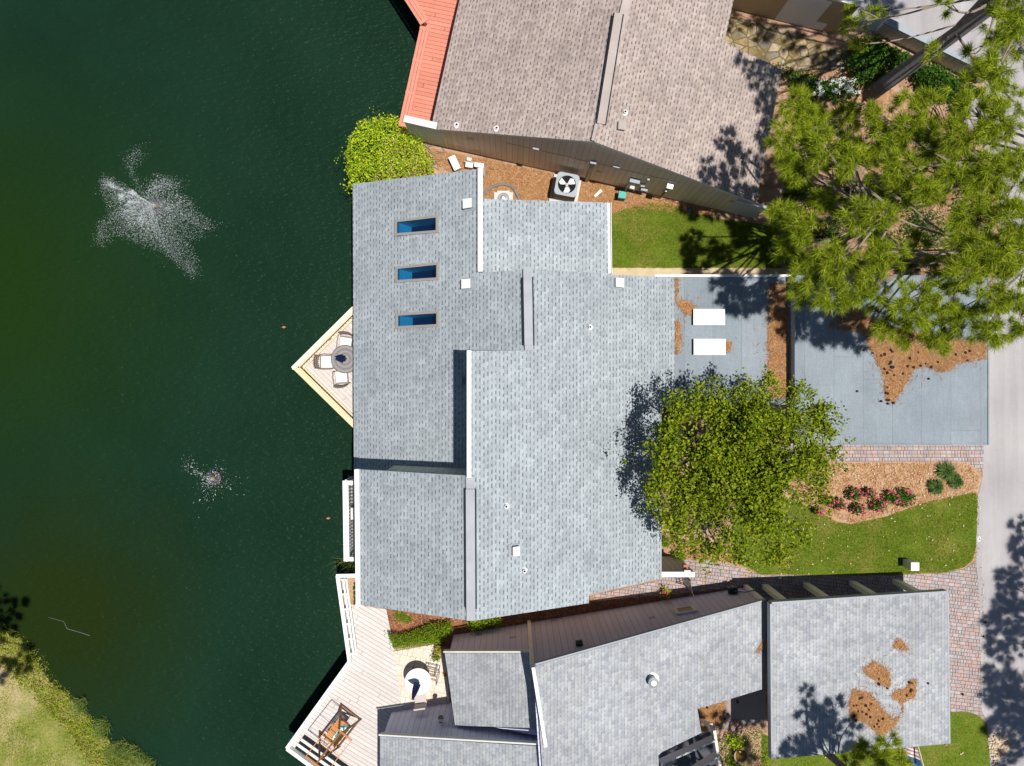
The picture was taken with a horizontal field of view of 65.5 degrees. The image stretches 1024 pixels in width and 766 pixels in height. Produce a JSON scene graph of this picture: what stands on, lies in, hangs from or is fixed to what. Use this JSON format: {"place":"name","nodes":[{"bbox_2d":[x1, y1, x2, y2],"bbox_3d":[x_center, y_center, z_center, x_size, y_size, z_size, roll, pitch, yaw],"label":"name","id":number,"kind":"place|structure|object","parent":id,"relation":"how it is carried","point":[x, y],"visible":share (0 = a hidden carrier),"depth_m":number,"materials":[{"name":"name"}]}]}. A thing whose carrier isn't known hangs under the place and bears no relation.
{"place":"outdoors","nodes":[
{"label":"outdoors","id":0,"kind":"place"},
{"bbox_2d":[0,622,147,765],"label":"lake bank","id":1,"kind":"structure","parent":0,"point":[49,734],"depth_m":28.82,"materials":[{"name":"green plant"}]},
{"bbox_2d":[0,0,420,765],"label":"lake","id":2,"kind":"structure","parent":0,"point":[136,376],"depth_m":29.20,"materials":[{"name":"liquid"}]},
{"bbox_2d":[66,696,87,717],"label":"reed clump","id":3,"kind":"object","parent":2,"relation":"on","point":[80,706],"visible":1,"depth_m":29.01,"materials":[{"name":"green plant"}]},
{"bbox_2d":[90,717,111,741],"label":"reed clump","id":4,"kind":"object","parent":2,"relation":"on","point":[102,727],"visible":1,"depth_m":29.01,"materials":[{"name":"green plant"}]},
{"bbox_2d":[95,740,160,765],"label":"reed clump","id":5,"kind":"object","parent":2,"relation":"on","point":[126,753],"visible":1,"depth_m":29.01,"materials":[{"name":"green plant"}]},
{"bbox_2d":[93,142,226,278],"bbox_3d":[-12.896,-6.318,28.202,5.070,2.077,4.305,22,90,0],"label":"fountain","id":6,"kind":"object","parent":2,"relation":"on","point":[157,207],"visible":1,"depth_m":28.64,"materials":[{"name":"white liquid"}]},
{"bbox_2d":[181,456,247,507],"bbox_3d":[-10.966,3.330,28.769,2.179,0.942,2.432,-27,90,0],"label":"fountain","id":7,"kind":"object","parent":2,"relation":"on","point":[214,477],"visible":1,"depth_m":29.11,"materials":[{"name":"white liquid"}]},
{"bbox_2d":[292,306,353,427],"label":"corner deck","id":8,"kind":"structure","parent":2,"relation":"in","point":[340,401],"depth_m":27.88,"materials":[{"name":"yellow wood"}]},
{"bbox_2d":[313,354,333,369],"bbox_3d":[-6.485,-0.728,27.553,0.612,0.837,0.552,0,90,0],"label":"patio chair","id":9,"kind":"object","parent":8,"relation":"on","point":[325,362],"visible":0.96,"depth_m":27.50,"materials":[{"name":"white fabric"}]},
{"bbox_2d":[332,371,349,387],"bbox_3d":[-5.888,-0.127,27.553,0.552,0.837,0.611,-5,90,0],"label":"patio chair","id":10,"kind":"object","parent":8,"relation":"on","point":[341,378],"visible":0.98,"depth_m":27.50,"materials":[{"name":"white fabric"}]},
{"bbox_2d":[331,345,352,372],"bbox_3d":[-5.715,-0.818,27.615,0.980,0.709,0.980,0,90,0],"label":"round table","id":11,"kind":"object","parent":8,"relation":"on","point":[347,365],"visible":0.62,"depth_m":27.26,"materials":[{"name":"grey metal"}]},
{"bbox_2d":[336,331,352,346],"bbox_3d":[-5.736,-1.466,27.553,0.552,0.837,0.612,8,90,0],"label":"patio chair","id":12,"kind":"object","parent":8,"relation":"on","point":[345,340],"visible":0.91,"depth_m":27.50,"materials":[{"name":"white fabric"}]},
{"bbox_2d":[326,550,354,577],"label":"water plant","id":13,"kind":"object","parent":2,"relation":"on","point":[346,563],"visible":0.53,"depth_m":28.72,"materials":[{"name":"green plant"}]},
{"bbox_2d":[285,566,449,765],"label":"lake deck","id":14,"kind":"structure","parent":2,"relation":"in","point":[364,685],"depth_m":27.97,"materials":[{"name":"white paint"}]},
{"bbox_2d":[305,703,361,765],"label":"garden swing","id":15,"kind":"object","parent":14,"relation":"on","point":[341,731],"visible":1,"depth_m":27.21,"materials":[{"name":"brown wood"}]},
{"bbox_2d":[347,577,355,604],"bbox_3d":[-5.504,7.242,27.736,0.453,0.467,0.980,0,90,0],"label":"planter box","id":16,"kind":"object","parent":14,"relation":"on","point":[352,585],"visible":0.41,"depth_m":27.70,"materials":[{"name":"beige wood"}]},
{"bbox_2d":[398,0,458,129],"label":"red deck","id":17,"kind":"structure","parent":2,"relation":"in","point":[435,19],"depth_m":27.96,"materials":[{"name":"red wood"}]},
{"bbox_2d":[394,644,448,704],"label":"tiled patio","id":18,"kind":"structure","parent":0,"point":[407,660],"depth_m":27.96,"materials":[{"name":"beige tile"}]},
{"bbox_2d":[411,681,420,699],"bbox_3d":[-3.223,10.242,26.844,0.400,2.228,0.400,0,90,0],"label":"closed parasol","id":19,"kind":"object","parent":18,"relation":"on","point":[416,687],"visible":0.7,"depth_m":26.54,"materials":[{"name":"fabric"}]},
{"bbox_2d":[405,667,430,694],"bbox_3d":[-3.213,10.223,27.605,0.910,0.710,0.910,0,90,0],"label":"white table","id":20,"kind":"object","parent":18,"relation":"on","point":[421,676],"visible":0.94,"depth_m":27.25,"materials":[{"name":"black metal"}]},
{"bbox_2d":[413,692,427,710],"bbox_3d":[-3.176,10.940,27.534,0.446,0.848,0.449,0,90,0],"label":"sling chair","id":21,"kind":"object","parent":18,"relation":"on","point":[420,702],"visible":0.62,"depth_m":27.56,"materials":[{"name":"beige fabric"}]},
{"bbox_2d":[369,9,1000,765],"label":"ground","id":22,"kind":"structure","parent":0,"point":[771,187],"depth_m":28.00,"materials":[{"name":"brown soil"}]},
{"bbox_2d":[334,106,436,193],"bbox_3d":[-4.386,-8.014,27.455,3.546,1.930,3.208,0,90,0],"label":"lake shrub","id":23,"kind":"object","parent":22,"relation":"on","point":[380,151],"visible":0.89,"depth_m":27.27,"materials":[{"name":"green plant"}]},
{"bbox_2d":[483,182,520,199],"bbox_3d":[-0.334,-6.734,27.950,1.422,0.100,0.606,9,90,0],"label":"drain hose","id":24,"kind":"object","parent":22,"relation":"on","point":[502,184],"visible":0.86,"depth_m":27.91,"materials":[{"name":"grey plastic"}]},
{"bbox_2d":[494,191,512,199],"bbox_3d":[-0.299,-6.502,27.907,0.660,0.185,0.470,0,90,0],"label":"pump cover","id":25,"kind":"object","parent":22,"relation":"on","point":[508,195],"visible":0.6,"depth_m":27.91,"materials":[{"name":"plastic"}]},
{"bbox_2d":[386,586,742,647],"bbox_3d":[1.975,8.184,28.052,12.821,0.120,1.612,-4,90,0],"label":"red mulch bed","id":26,"kind":"object","parent":22,"relation":"on","point":[445,643],"visible":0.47,"depth_m":27.99,"materials":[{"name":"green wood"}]},
{"bbox_2d":[394,611,413,622],"bbox_3d":[-3.796,8.232,28.032,0.737,0.120,0.330,14,90,0],"label":"weed patch","id":27,"kind":"object","parent":26,"relation":"on","point":[401,619],"visible":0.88,"depth_m":27.97,"materials":[{"name":"plant"}]},
{"bbox_2d":[384,620,452,651],"bbox_3d":[-3.204,8.781,27.554,2.484,0.935,0.863,-13,90,0],"label":"hedge","id":28,"kind":"object","parent":26,"relation":"on","point":[436,636],"visible":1,"depth_m":27.49,"materials":[{"name":"green plant"}]},
{"bbox_2d":[465,616,503,634],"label":"leafy shrub","id":29,"kind":"object","parent":26,"relation":"on","point":[482,624],"visible":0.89,"depth_m":27.67,"materials":[{"name":"green plant"}]},
{"bbox_2d":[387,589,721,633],"bbox_3d":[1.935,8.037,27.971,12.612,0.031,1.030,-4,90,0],"label":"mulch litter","id":30,"kind":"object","parent":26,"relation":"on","point":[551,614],"visible":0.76,"depth_m":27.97,"materials":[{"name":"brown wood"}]},
{"bbox_2d":[549,172,581,201],"bbox_3d":[1.865,-6.742,27.505,0.980,0.989,0.980,11,90,0],"label":"air conditioner","id":31,"kind":"object","parent":22,"relation":"on","point":[565,186],"visible":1,"depth_m":27.11,"materials":[{"name":"metal"}]},
{"bbox_2d":[353,168,791,620],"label":"grey house","id":32,"kind":"structure","parent":22,"relation":"on","point":[520,367],"depth_m":23.30,"materials":[{"name":"grey"}]},
{"bbox_2d":[343,475,354,561],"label":"balcony","id":33,"kind":"structure","parent":32,"relation":"attached to","point":[348,492],"depth_m":26.92,"materials":[{"name":"white paint"}]},
{"bbox_2d":[675,278,683,308],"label":"needle drift","id":34,"kind":"object","parent":32,"relation":"on","point":[677,284],"visible":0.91,"depth_m":25.52,"materials":[{"name":"brown plant"}]},
{"bbox_2d":[675,318,688,354],"bbox_3d":[5.433,-1.484,25.524,0.514,0.057,1.190,0,90,0],"label":"needle drift","id":35,"kind":"object","parent":32,"relation":"on","point":[678,325],"visible":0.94,"depth_m":25.52,"materials":[{"name":"brown plant"}]},
{"bbox_2d":[675,291,698,322],"bbox_3d":[5.641,-2.433,25.523,0.862,0.051,1.046,0,90,0],"label":"needle drift","id":36,"kind":"object","parent":32,"relation":"on","point":[689,310],"visible":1,"depth_m":25.52,"materials":[{"name":"brown plant"}]},
{"bbox_2d":[753,271,789,400],"bbox_3d":[8.322,-1.371,25.521,1.229,0.064,4.432,0,90,0],"label":"needle drift","id":37,"kind":"object","parent":32,"relation":"on","point":[778,327],"visible":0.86,"depth_m":25.52,"materials":[{"name":"brown plant"}]},
{"bbox_2d":[378,584,766,765],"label":"house","id":38,"kind":"structure","parent":22,"relation":"on","point":[638,685],"depth_m":25.09,"materials":[{"name":"grey"}]},
{"bbox_2d":[672,605,697,614],"bbox_3d":[5.747,7.534,26.450,0.720,0.660,0.060,-9,90,0],"label":"window","id":39,"kind":"structure","parent":38,"relation":"in","point":[687,609],"depth_m":26.42,"materials":[{"name":"grey glass"}]},
{"bbox_2d":[403,0,783,217],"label":"tan house","id":40,"kind":"structure","parent":22,"relation":"on","point":[674,99],"depth_m":24.92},
{"bbox_2d":[617,191,626,200],"bbox_3d":[3.818,-6.514,27.770,0.280,0.460,0.260,8,90,0],"label":"utility pedestal","id":41,"kind":"object","parent":22,"relation":"on","point":[621,196],"visible":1,"depth_m":27.54,"materials":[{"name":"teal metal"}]},
{"bbox_2d":[662,556,694,576],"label":"entry wall","id":42,"kind":"structure","parent":22,"relation":"on","point":[672,566],"depth_m":26.01,"materials":[{"name":"beige paint"}]},
{"bbox_2d":[669,549,687,561],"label":"entry shrub","id":43,"kind":"object","parent":22,"relation":"on","point":[682,557],"visible":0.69,"depth_m":27.67,"materials":[{"name":"green plant"}]},
{"bbox_2d":[427,68,998,274],"bbox_3d":[7.024,-7.388,27.975,20.430,0.052,7.408,0,90,0],"label":"straw","id":44,"kind":"object","parent":22,"relation":"on","point":[545,183],"visible":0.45,"depth_m":27.97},
{"bbox_2d":[448,155,460,171],"bbox_3d":[-1.998,-7.657,27.835,0.240,0.320,0.500,-25,90,0],"label":"utility box","id":45,"kind":"object","parent":44,"relation":"on","point":[455,164],"visible":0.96,"depth_m":27.68,"materials":[{"name":"white paint"}]},
{"bbox_2d":[464,157,474,168],"bbox_3d":[-1.458,-7.668,27.835,0.424,0.320,0.346,8,90,0],"label":"utility box","id":46,"kind":"object","parent":44,"relation":"on","point":[469,165],"visible":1,"depth_m":27.73,"materials":[{"name":"white paint"}]},
{"bbox_2d":[612,268,820,275],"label":"concrete walk","id":47,"kind":"structure","parent":22,"relation":"on","point":[636,271],"depth_m":27.98,"materials":[{"name":"beige concrete"}]},
{"bbox_2d":[725,733,744,751],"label":"garden shrub","id":48,"kind":"object","parent":22,"relation":"on","point":[737,744],"visible":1,"depth_m":27.70,"materials":[{"name":"green plant"}]},
{"bbox_2d":[615,364,856,578],"bbox_3d":[6.316,2.606,24.098,6.937,7.836,6.288,0,90,0],"label":"broadleaf tree","id":49,"kind":"object","parent":22,"relation":"on","point":[755,473],"visible":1,"depth_m":21.44,"materials":[{"name":"green plant"}]},
{"bbox_2d":[734,748,748,763],"bbox_3d":[7.974,12.960,27.830,0.520,0.340,0.520,0,90,0],"label":"bird bath","id":50,"kind":"object","parent":22,"relation":"on","point":[743,754],"visible":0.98,"depth_m":27.69,"materials":[{"name":"beige stone"}]},
{"bbox_2d":[717,726,769,765],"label":"court groundcover","id":51,"kind":"object","parent":22,"relation":"on","point":[723,750],"visible":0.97,"depth_m":27.86,"materials":[{"name":"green plant"}]},
{"bbox_2d":[768,61,820,90],"bbox_3d":[9.709,-10.644,27.609,2.258,0.824,0.828,21,90,0],"label":"garden shrub","id":52,"kind":"object","parent":22,"relation":"on","point":[795,79],"visible":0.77,"depth_m":27.59,"materials":[{"name":"green plant"}]},
{"bbox_2d":[732,0,862,32],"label":"garden wall","id":53,"kind":"structure","parent":22,"relation":"on","point":[822,15],"depth_m":27.22,"materials":[{"name":"beige paint"}]},
{"bbox_2d":[785,170,816,202],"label":"garden shrub","id":54,"kind":"object","parent":22,"relation":"on","point":[800,190],"visible":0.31,"depth_m":27.65,"materials":[{"name":"green plant"}]},
{"bbox_2d":[814,215,848,242],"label":"garden shrub","id":55,"kind":"object","parent":22,"relation":"on","point":[830,229],"visible":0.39,"depth_m":27.57,"materials":[{"name":"green plant"}]},
{"bbox_2d":[803,72,861,101],"bbox_3d":[11.064,-10.167,27.564,2.398,0.914,1.000,0,90,0],"label":"hydrangea","id":56,"kind":"object","parent":22,"relation":"on","point":[846,85],"visible":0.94,"depth_m":27.45,"materials":[{"name":"white plant"}]},
{"bbox_2d":[759,82,947,316],"bbox_3d":[9.148,-5.174,23.422,5.182,9.201,7.089,0,90,0],"label":"pine tree","id":57,"kind":"object","parent":22,"relation":"on","point":[844,156],"visible":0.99,"depth_m":21.05,"materials":[{"name":"green plant"}]},
{"bbox_2d":[740,444,983,472],"bbox_3d":[12.181,2.648,28.040,8.774,0.120,1.019,0,90,0],"label":"paved strip","id":58,"kind":"object","parent":22,"relation":"on","point":[972,455],"visible":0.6,"depth_m":27.98,"materials":[{"name":"brick"}]},
{"bbox_2d":[824,727,916,765],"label":"pine tree","id":59,"kind":"object","parent":22,"relation":"on","point":[860,749],"visible":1,"depth_m":23.19,"materials":[{"name":"green plant"}]},
{"bbox_2d":[840,28,915,89],"bbox_3d":[12.621,-11.094,27.433,2.692,1.176,1.949,30,90,0],"label":"garden shrub","id":60,"kind":"object","parent":22,"relation":"on","point":[888,52],"visible":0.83,"depth_m":27.36,"materials":[{"name":"green plant"}]},
{"bbox_2d":[769,275,988,444],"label":"garage","id":61,"kind":"structure","parent":22,"relation":"on","point":[951,407],"depth_m":25.05,"materials":[{"name":"grey paint"}]},
{"bbox_2d":[823,306,876,338],"bbox_3d":[10.633,-1.965,25.025,1.401,0.057,1.406,44,90,0],"label":"needle drift","id":62,"kind":"object","parent":61,"relation":"on","point":[848,321],"visible":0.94,"depth_m":25.02,"materials":[{"name":"brown plant"}]},
{"bbox_2d":[855,304,988,404],"bbox_3d":[12.874,-0.854,25.023,4.195,0.060,3.303,0,90,0],"label":"needle drift","id":63,"kind":"object","parent":61,"relation":"on","point":[891,379],"visible":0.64,"depth_m":25.02,"materials":[{"name":"brown plant"}]},
{"bbox_2d":[782,462,981,523],"bbox_3d":[12.259,3.857,28.036,8.533,0.120,2.198,0,90,0],"label":"flower bed","id":64,"kind":"object","parent":22,"relation":"on","point":[894,485],"visible":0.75,"depth_m":27.98,"materials":[{"name":"beige soil"}]},
{"bbox_2d":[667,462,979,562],"bbox_3d":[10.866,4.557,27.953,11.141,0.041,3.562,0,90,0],"label":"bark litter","id":65,"kind":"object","parent":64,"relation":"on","point":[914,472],"visible":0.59,"depth_m":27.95,"materials":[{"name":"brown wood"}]},
{"bbox_2d":[833,497,847,510],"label":"rose bush","id":66,"kind":"object","parent":64,"relation":"on","point":[841,504],"visible":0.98,"depth_m":27.59,"materials":[{"name":"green plant"}]},
{"bbox_2d":[847,487,863,501],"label":"rose bush","id":67,"kind":"object","parent":64,"relation":"on","point":[853,495],"visible":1,"depth_m":27.63,"materials":[{"name":"pink plant"}]},
{"bbox_2d":[852,503,865,515],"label":"rose bush","id":68,"kind":"object","parent":64,"relation":"on","point":[858,509],"visible":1,"depth_m":27.63,"materials":[{"name":"green plant"}]},
{"bbox_2d":[744,463,978,574],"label":"fallen leaves","id":69,"kind":"object","parent":64,"relation":"on","point":[888,512],"visible":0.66,"depth_m":27.92,"materials":[{"name":"beige plant"}]},
{"bbox_2d":[864,487,877,498],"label":"rose bush","id":70,"kind":"object","parent":64,"relation":"on","point":[868,493],"visible":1,"depth_m":27.63,"materials":[{"name":"pink plant"}]},
{"bbox_2d":[870,497,886,513],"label":"rose bush","id":71,"kind":"object","parent":64,"relation":"on","point":[876,504],"visible":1,"depth_m":27.64,"materials":[{"name":"green plant"}]},
{"bbox_2d":[884,490,899,504],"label":"rose bush","id":72,"kind":"object","parent":64,"relation":"on","point":[889,496],"visible":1,"depth_m":27.63,"materials":[{"name":"green plant"}]},
{"bbox_2d":[895,488,917,507],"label":"rose bush","id":73,"kind":"object","parent":64,"relation":"on","point":[904,503],"visible":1,"depth_m":27.63,"materials":[{"name":"green plant"}]},
{"bbox_2d":[926,478,944,494],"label":"lily clump","id":74,"kind":"object","parent":64,"relation":"on","point":[937,487],"visible":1,"depth_m":27.73,"materials":[{"name":"green plant"}]},
{"bbox_2d":[935,461,956,480],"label":"lily clump","id":75,"kind":"object","parent":64,"relation":"on","point":[948,471],"visible":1,"depth_m":27.74,"materials":[{"name":"green plant"}]},
{"bbox_2d":[948,472,963,489],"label":"lily clump","id":76,"kind":"object","parent":64,"relation":"on","point":[956,481],"visible":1,"depth_m":27.73,"materials":[{"name":"green plant"}]},
{"bbox_2d":[780,98,994,273],"bbox_3d":[13.160,-6.882,27.882,7.562,0.263,6.200,0,90,0],"label":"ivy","id":77,"kind":"object","parent":22,"relation":"on","point":[853,191],"visible":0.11,"depth_m":27.87,"materials":[{"name":"green plant"}]},
{"bbox_2d":[874,18,982,83],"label":"garden wall","id":78,"kind":"structure","parent":22,"relation":"on","point":[890,28],"depth_m":27.45,"materials":[{"name":"beige concrete"}]},
{"bbox_2d":[834,0,1023,119],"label":"pine tree","id":79,"kind":"object","parent":22,"relation":"on","point":[978,12],"visible":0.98,"depth_m":22.02,"materials":[{"name":"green plant"}]},
{"bbox_2d":[848,180,1023,360],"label":"pine tree","id":80,"kind":"object","parent":22,"relation":"on","point":[999,256],"visible":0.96,"depth_m":19.66,"materials":[{"name":"green plant"}]},
{"bbox_2d":[860,57,1023,234],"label":"pine tree","id":81,"kind":"object","parent":22,"relation":"on","point":[972,175],"visible":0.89,"depth_m":19.89,"materials":[{"name":"green plant"}]},
{"bbox_2d":[908,57,985,104],"bbox_3d":[14.899,-10.339,27.493,3.027,1.054,1.355,29,90,0],"label":"garden shrub","id":82,"kind":"object","parent":22,"relation":"on","point":[933,70],"visible":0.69,"depth_m":27.38,"materials":[{"name":"green plant"}]},
{"bbox_2d":[658,732,715,765],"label":"court floor","id":83,"kind":"structure","parent":0,"point":[692,758],"depth_m":27.98,"materials":[{"name":"grey concrete"}]},
{"bbox_2d":[611,202,783,269],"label":"side lawn","id":84,"kind":"structure","parent":0,"point":[661,248],"depth_m":27.97,"materials":[{"name":"plant"}]},
{"bbox_2d":[699,689,764,732],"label":"patio slab","id":85,"kind":"structure","parent":0,"point":[748,708],"depth_m":27.98,"materials":[{"name":"grey concrete"}]},
{"bbox_2d":[698,701,731,735],"bbox_3d":[7.056,11.661,27.953,1.434,0.058,1.503,0,90,0],"label":"needle drift","id":86,"kind":"object","parent":85,"relation":"on","point":[717,713],"visible":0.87,"depth_m":27.95,"materials":[{"name":"brown plant"}]},
{"bbox_2d":[729,719,742,734],"bbox_3d":[7.820,12.056,27.824,0.565,0.364,0.492,-35,90,0],"label":"rock pile","id":87,"kind":"object","parent":85,"relation":"on","point":[735,724],"visible":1,"depth_m":27.81,"materials":[{"name":"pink stone"}]},
{"bbox_2d":[724,16,846,73],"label":"stone terrace","id":88,"kind":"structure","parent":0,"point":[776,45],"depth_m":27.98,"materials":[{"name":"beige stone"}]},
{"bbox_2d":[589,559,986,722],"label":"brick path","id":89,"kind":"structure","parent":0,"point":[961,586],"depth_m":27.98,"materials":[{"name":"brick"}]},
{"bbox_2d":[659,586,673,600],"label":"potted plant","id":90,"kind":"object","parent":89,"relation":"on","point":[665,592],"visible":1,"depth_m":27.68,"materials":[{"name":"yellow plant"}]},
{"bbox_2d":[683,577,693,595],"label":"iron gate","id":91,"kind":"structure","parent":89,"relation":"on","point":[687,586],"depth_m":27.13,"materials":[{"name":"black metal"}]},
{"bbox_2d":[762,579,950,759],"bbox_3d":[11.221,9.363,26.676,6.010,2.647,5.256,0,90,0],"label":"carport","id":92,"kind":"object","parent":89,"relation":"on","point":[821,646],"visible":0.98,"depth_m":25.60,"materials":[{"name":"grey"}]},
{"bbox_2d":[856,657,896,695],"bbox_3d":[11.729,9.435,25.625,1.399,0.120,1.313,0,90,0],"label":"needle drift","id":93,"kind":"object","parent":92,"relation":"on","point":[872,669],"visible":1,"depth_m":25.62,"materials":[{"name":"brown plant"}]},
{"bbox_2d":[842,675,925,739],"bbox_3d":[11.975,10.487,25.635,2.847,0.228,2.130,0,90,0],"label":"needle drift","id":94,"kind":"object","parent":92,"relation":"on","point":[868,700],"visible":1,"depth_m":25.62,"materials":[{"name":"brown plant"}]},
{"bbox_2d":[891,637,914,655],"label":"needle drift","id":95,"kind":"object","parent":92,"relation":"on","point":[900,645],"visible":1,"depth_m":25.68,"materials":[{"name":"brown plant"}]},
{"bbox_2d":[900,746,923,765],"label":"flag","id":96,"kind":"object","parent":92,"relation":"attached to","point":[913,751],"visible":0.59,"depth_m":26.01,"materials":[{"name":"multicoloured fabric"}]},
{"bbox_2d":[731,492,978,576],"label":"front lawn","id":97,"kind":"structure","parent":0,"point":[823,569],"depth_m":27.97,"materials":[{"name":"plant"}]},
{"bbox_2d":[902,559,918,570],"bbox_3d":[13.830,6.300,27.660,0.300,0.680,0.300,0,90,0],"label":"light bollard","id":98,"kind":"object","parent":97,"relation":"on","point":[911,565],"visible":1,"depth_m":27.35,"materials":[{"name":"beige paint"}]},
{"bbox_2d":[762,711,990,765],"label":"corner lawn","id":99,"kind":"structure","parent":0,"point":[964,747],"depth_m":27.97,"materials":[{"name":"plant"}]},
{"bbox_2d":[825,732,1013,765],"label":"fallen leaves","id":100,"kind":"object","parent":99,"relation":"on","point":[997,746],"visible":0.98,"depth_m":27.93,"materials":[{"name":"beige plant"}]},
{"bbox_2d":[846,66,909,110],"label":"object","id":101,"kind":"structure","parent":0,"point":[881,98],"depth_m":27.98,"materials":[{"name":"beige stone"}]},
{"bbox_2d":[907,206,948,243],"bbox_3d":[14.582,-5.500,27.588,1.833,0.866,1.308,0,90,0],"label":"garden shrub","id":102,"kind":"object","parent":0,"point":[926,225],"visible":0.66,"depth_m":27.60,"materials":[{"name":"green plant"}]},
{"bbox_2d":[850,0,1023,765],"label":"road","id":103,"kind":"structure","parent":0,"point":[1000,529],"depth_m":27.99,"materials":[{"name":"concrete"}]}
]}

